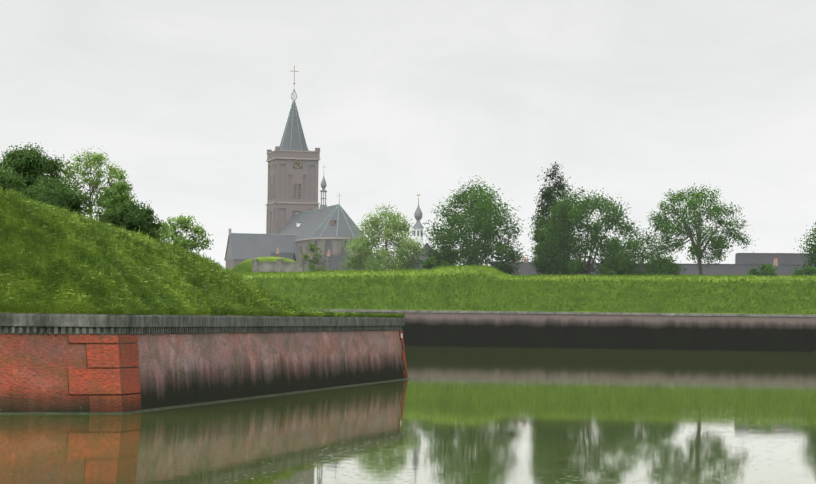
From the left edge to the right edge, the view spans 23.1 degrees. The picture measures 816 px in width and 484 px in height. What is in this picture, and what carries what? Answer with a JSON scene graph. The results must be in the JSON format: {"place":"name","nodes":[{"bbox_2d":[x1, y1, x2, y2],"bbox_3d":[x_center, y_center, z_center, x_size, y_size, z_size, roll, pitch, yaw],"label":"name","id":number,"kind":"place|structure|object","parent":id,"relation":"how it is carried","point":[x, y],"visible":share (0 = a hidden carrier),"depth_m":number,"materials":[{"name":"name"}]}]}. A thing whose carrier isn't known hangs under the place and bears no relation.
{"place":"outdoors","nodes":[
{"label":"outdoors","id":0,"kind":"place"},
{"bbox_2d":[0,206,342,316],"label":"grass tufts","id":1,"kind":"object","parent":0,"point":[91,301],"visible":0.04,"depth_m":100.61,"materials":[{"name":"green plant"}]},
{"bbox_2d":[0,166,27,192],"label":"bush","id":2,"kind":"object","parent":1,"relation":"on","point":[9,179],"visible":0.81,"depth_m":129.43,"materials":[{"name":"green plant"}]},
{"bbox_2d":[0,142,73,194],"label":"tree","id":3,"kind":"object","parent":1,"relation":"on","point":[35,164],"visible":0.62,"depth_m":140.81,"materials":[{"name":"green plant"}]},
{"bbox_2d":[20,177,93,215],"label":"bush","id":4,"kind":"object","parent":1,"relation":"on","point":[68,198],"visible":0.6,"depth_m":126.94,"materials":[{"name":"green plant"}]},
{"bbox_2d":[60,146,135,217],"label":"tree","id":5,"kind":"object","parent":1,"relation":"on","point":[118,174],"visible":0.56,"depth_m":149.25,"materials":[{"name":"green plant"}]},
{"bbox_2d":[90,181,137,222],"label":"tree","id":6,"kind":"object","parent":1,"relation":"on","point":[110,194],"visible":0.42,"depth_m":145.36,"materials":[{"name":"green plant"}]},
{"bbox_2d":[101,197,165,240],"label":"bush","id":7,"kind":"object","parent":1,"relation":"on","point":[143,218],"visible":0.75,"depth_m":132.32,"materials":[{"name":"green plant"}]},
{"bbox_2d":[155,213,213,252],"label":"tree","id":8,"kind":"object","parent":1,"relation":"on","point":[175,235],"visible":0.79,"depth_m":139.17,"materials":[{"name":"green plant"}]},
{"bbox_2d":[0,185,404,317],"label":"grassy embankment","id":9,"kind":"structure","parent":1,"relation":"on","point":[80,238],"depth_m":104.44,"materials":[{"name":"green plant"}]},
{"bbox_2d":[0,313,403,334],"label":"wall coping","id":10,"kind":"object","parent":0,"point":[74,324],"visible":1,"depth_m":105.85,"materials":[{"name":"grey stone"}]},
{"bbox_2d":[67,335,141,411],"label":"quoin","id":11,"kind":"object","parent":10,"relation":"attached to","point":[105,381],"visible":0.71,"depth_m":97.27,"materials":[{"name":"brick"}]},
{"bbox_2d":[117,330,403,409],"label":"brick retaining wall","id":12,"kind":"structure","parent":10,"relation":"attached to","point":[179,369],"depth_m":119.14,"materials":[{"name":"brick"}]},
{"bbox_2d":[266,146,319,233],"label":"church tower","id":13,"kind":"structure","parent":0,"point":[284,175],"depth_m":555.33,"materials":[{"name":"brown brick"}]},
{"bbox_2d":[271,159,302,168],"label":"clock face","id":14,"kind":"object","parent":13,"relation":"attached to","point":[297,164],"visible":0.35,"depth_m":555.28},
{"bbox_2d":[293,184,300,198],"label":"church louvres","id":15,"kind":"object","parent":13,"relation":"in","point":[295,189],"visible":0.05,"depth_m":555.49,"materials":[{"name":"grey wood"}]},
{"bbox_2d":[226,238,364,269],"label":"church walls","id":16,"kind":"structure","parent":0,"point":[303,244],"depth_m":504.43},
{"bbox_2d":[224,103,363,260],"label":"church roofs","id":17,"kind":"structure","parent":16,"relation":"on","point":[246,246],"depth_m":516.56,"materials":[{"name":"grey tile"}]},
{"bbox_2d":[296,176,326,222],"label":"ridge turret","id":18,"kind":"object","parent":17,"relation":"on","point":[323,185],"visible":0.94,"depth_m":521.10,"materials":[{"name":"grey metal"}]},
{"bbox_2d":[301,241,359,256],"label":"church windows","id":19,"kind":"structure","parent":16,"relation":"in","point":[328,245],"depth_m":498.10,"materials":[{"name":"glass"}]},
{"bbox_2d":[229,150,361,241],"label":"stone trim","id":20,"kind":"structure","parent":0,"point":[297,186],"depth_m":554.57,"materials":[{"name":"grey stone"}]},
{"bbox_2d":[231,89,364,237],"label":"roof ridges","id":21,"kind":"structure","parent":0,"point":[293,102],"depth_m":519.51,"materials":[{"name":"grey metal"}]},
{"bbox_2d":[271,66,339,199],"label":"church gilding","id":22,"kind":"object","parent":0,"point":[294,71],"visible":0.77,"depth_m":558.46,"materials":[{"name":"metal"}]},
{"bbox_2d":[0,346,815,483],"bbox_3d":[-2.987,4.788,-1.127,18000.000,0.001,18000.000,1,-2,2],"label":"moat water","id":23,"kind":"structure","parent":0,"point":[521,415],"depth_m":86.32,"materials":[{"name":"green liquid"}]},
{"bbox_2d":[0,378,409,413],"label":"scarp plinth","id":24,"kind":"structure","parent":23,"relation":"in","point":[188,404],"depth_m":105.34,"materials":[{"name":"grey stone"}]},
{"bbox_2d":[0,334,119,411],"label":"brick wall","id":25,"kind":"structure","parent":24,"relation":"on","point":[33,372],"depth_m":96.45,"materials":[{"name":"brick"}]},
{"bbox_2d":[399,330,407,378],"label":"quoin","id":26,"kind":"object","parent":24,"relation":"on","point":[403,358],"visible":0.38,"depth_m":156.33,"materials":[{"name":"brick"}]},
{"bbox_2d":[59,311,815,351],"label":"curtain wall","id":27,"kind":"structure","parent":23,"relation":"in","point":[730,333],"depth_m":334.44,"materials":[{"name":"black brick"}]},
{"bbox_2d":[312,309,815,316],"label":"wall coping","id":28,"kind":"object","parent":27,"relation":"on","point":[582,313],"visible":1,"depth_m":335.80,"materials":[{"name":"grey stone"}]},
{"bbox_2d":[0,0,815,268],"label":"sky","id":29,"kind":"structure","parent":0,"point":[637,101],"materials":[{"name":"white"}]},
{"bbox_2d":[412,195,423,243],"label":"distant church spire","id":30,"kind":"structure","parent":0,"point":[418,232],"depth_m":459.98,"materials":[{"name":"grey paint"}]},
{"bbox_2d":[244,266,815,314],"bbox_3d":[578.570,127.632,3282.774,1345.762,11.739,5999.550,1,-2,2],"label":"grassy rampart","id":31,"kind":"object","parent":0,"point":[603,288],"visible":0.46,"depth_m":341.73,"materials":[{"name":"green plant"}]},
{"bbox_2d":[232,256,306,274],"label":"grassy mound","id":32,"kind":"object","parent":31,"relation":"on","point":[245,267],"visible":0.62,"depth_m":396.39,"materials":[{"name":"green plant"}]},
{"bbox_2d":[251,258,330,271],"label":"parapet wall","id":33,"kind":"structure","parent":32,"relation":"on","point":[279,265],"depth_m":389.62,"materials":[{"name":"concrete"}]},
{"bbox_2d":[301,242,324,271],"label":"tree","id":34,"kind":"object","parent":31,"relation":"on","point":[315,260],"visible":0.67,"depth_m":384.73,"materials":[{"name":"green plant"}]},
{"bbox_2d":[335,201,426,270],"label":"tree","id":35,"kind":"object","parent":31,"relation":"on","point":[403,247],"visible":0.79,"depth_m":361.81,"materials":[{"name":"green plant"}]},
{"bbox_2d":[421,257,437,268],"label":"shrub","id":36,"kind":"object","parent":31,"relation":"on","point":[428,263],"visible":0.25,"depth_m":359.18,"materials":[{"name":"green plant"}]},
{"bbox_2d":[439,262,455,266],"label":"shrub","id":37,"kind":"object","parent":31,"relation":"on","point":[444,264],"visible":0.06,"depth_m":358.34,"materials":[{"name":"green plant"}]},
{"bbox_2d":[420,175,525,274],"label":"tree","id":38,"kind":"object","parent":31,"relation":"on","point":[480,211],"visible":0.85,"depth_m":361.74,"materials":[{"name":"green plant"}]},
{"bbox_2d":[235,264,815,313],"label":"grass tufts","id":39,"kind":"object","parent":31,"relation":"on","point":[682,276],"visible":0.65,"depth_m":342.96,"materials":[{"name":"green plant"}]},
{"bbox_2d":[271,243,814,275],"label":"town houses","id":40,"kind":"structure","parent":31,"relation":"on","point":[785,263],"depth_m":422.78,"materials":[{"name":"brick"}]},
{"bbox_2d":[528,161,576,274],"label":"poplar tree","id":41,"kind":"object","parent":31,"relation":"on","point":[548,194],"visible":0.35,"depth_m":370.07,"materials":[{"name":"green plant"}]},
{"bbox_2d":[525,187,648,275],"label":"tree","id":42,"kind":"object","parent":31,"relation":"on","point":[551,249],"visible":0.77,"depth_m":356.21,"materials":[{"name":"green plant"}]},
{"bbox_2d":[596,255,633,275],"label":"shrub","id":43,"kind":"object","parent":31,"relation":"on","point":[607,271],"visible":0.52,"depth_m":352.15,"materials":[{"name":"green plant"}]},
{"bbox_2d":[603,225,669,275],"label":"small tree","id":44,"kind":"object","parent":31,"relation":"on","point":[635,245],"visible":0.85,"depth_m":351.79,"materials":[{"name":"green plant"}]},
{"bbox_2d":[640,248,686,275],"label":"shrub","id":45,"kind":"object","parent":31,"relation":"on","point":[671,268],"visible":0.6,"depth_m":349.86,"materials":[{"name":"green plant"}]},
{"bbox_2d":[646,183,758,275],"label":"tree","id":46,"kind":"object","parent":31,"relation":"on","point":[696,245],"visible":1,"depth_m":351.44,"materials":[{"name":"green plant"}]},
{"bbox_2d":[745,262,776,275],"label":"shrub","id":47,"kind":"object","parent":31,"relation":"on","point":[765,269],"visible":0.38,"depth_m":348.32,"materials":[{"name":"green plant"}]},
{"bbox_2d":[792,265,815,275],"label":"shrub","id":48,"kind":"object","parent":31,"relation":"on","point":[809,270],"visible":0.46,"depth_m":346.69,"materials":[{"name":"green plant"}]},
{"bbox_2d":[793,222,815,273],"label":"tree","id":49,"kind":"object","parent":31,"relation":"on","point":[813,250],"visible":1,"depth_m":351.03,"materials":[{"name":"green plant"}]}
]}

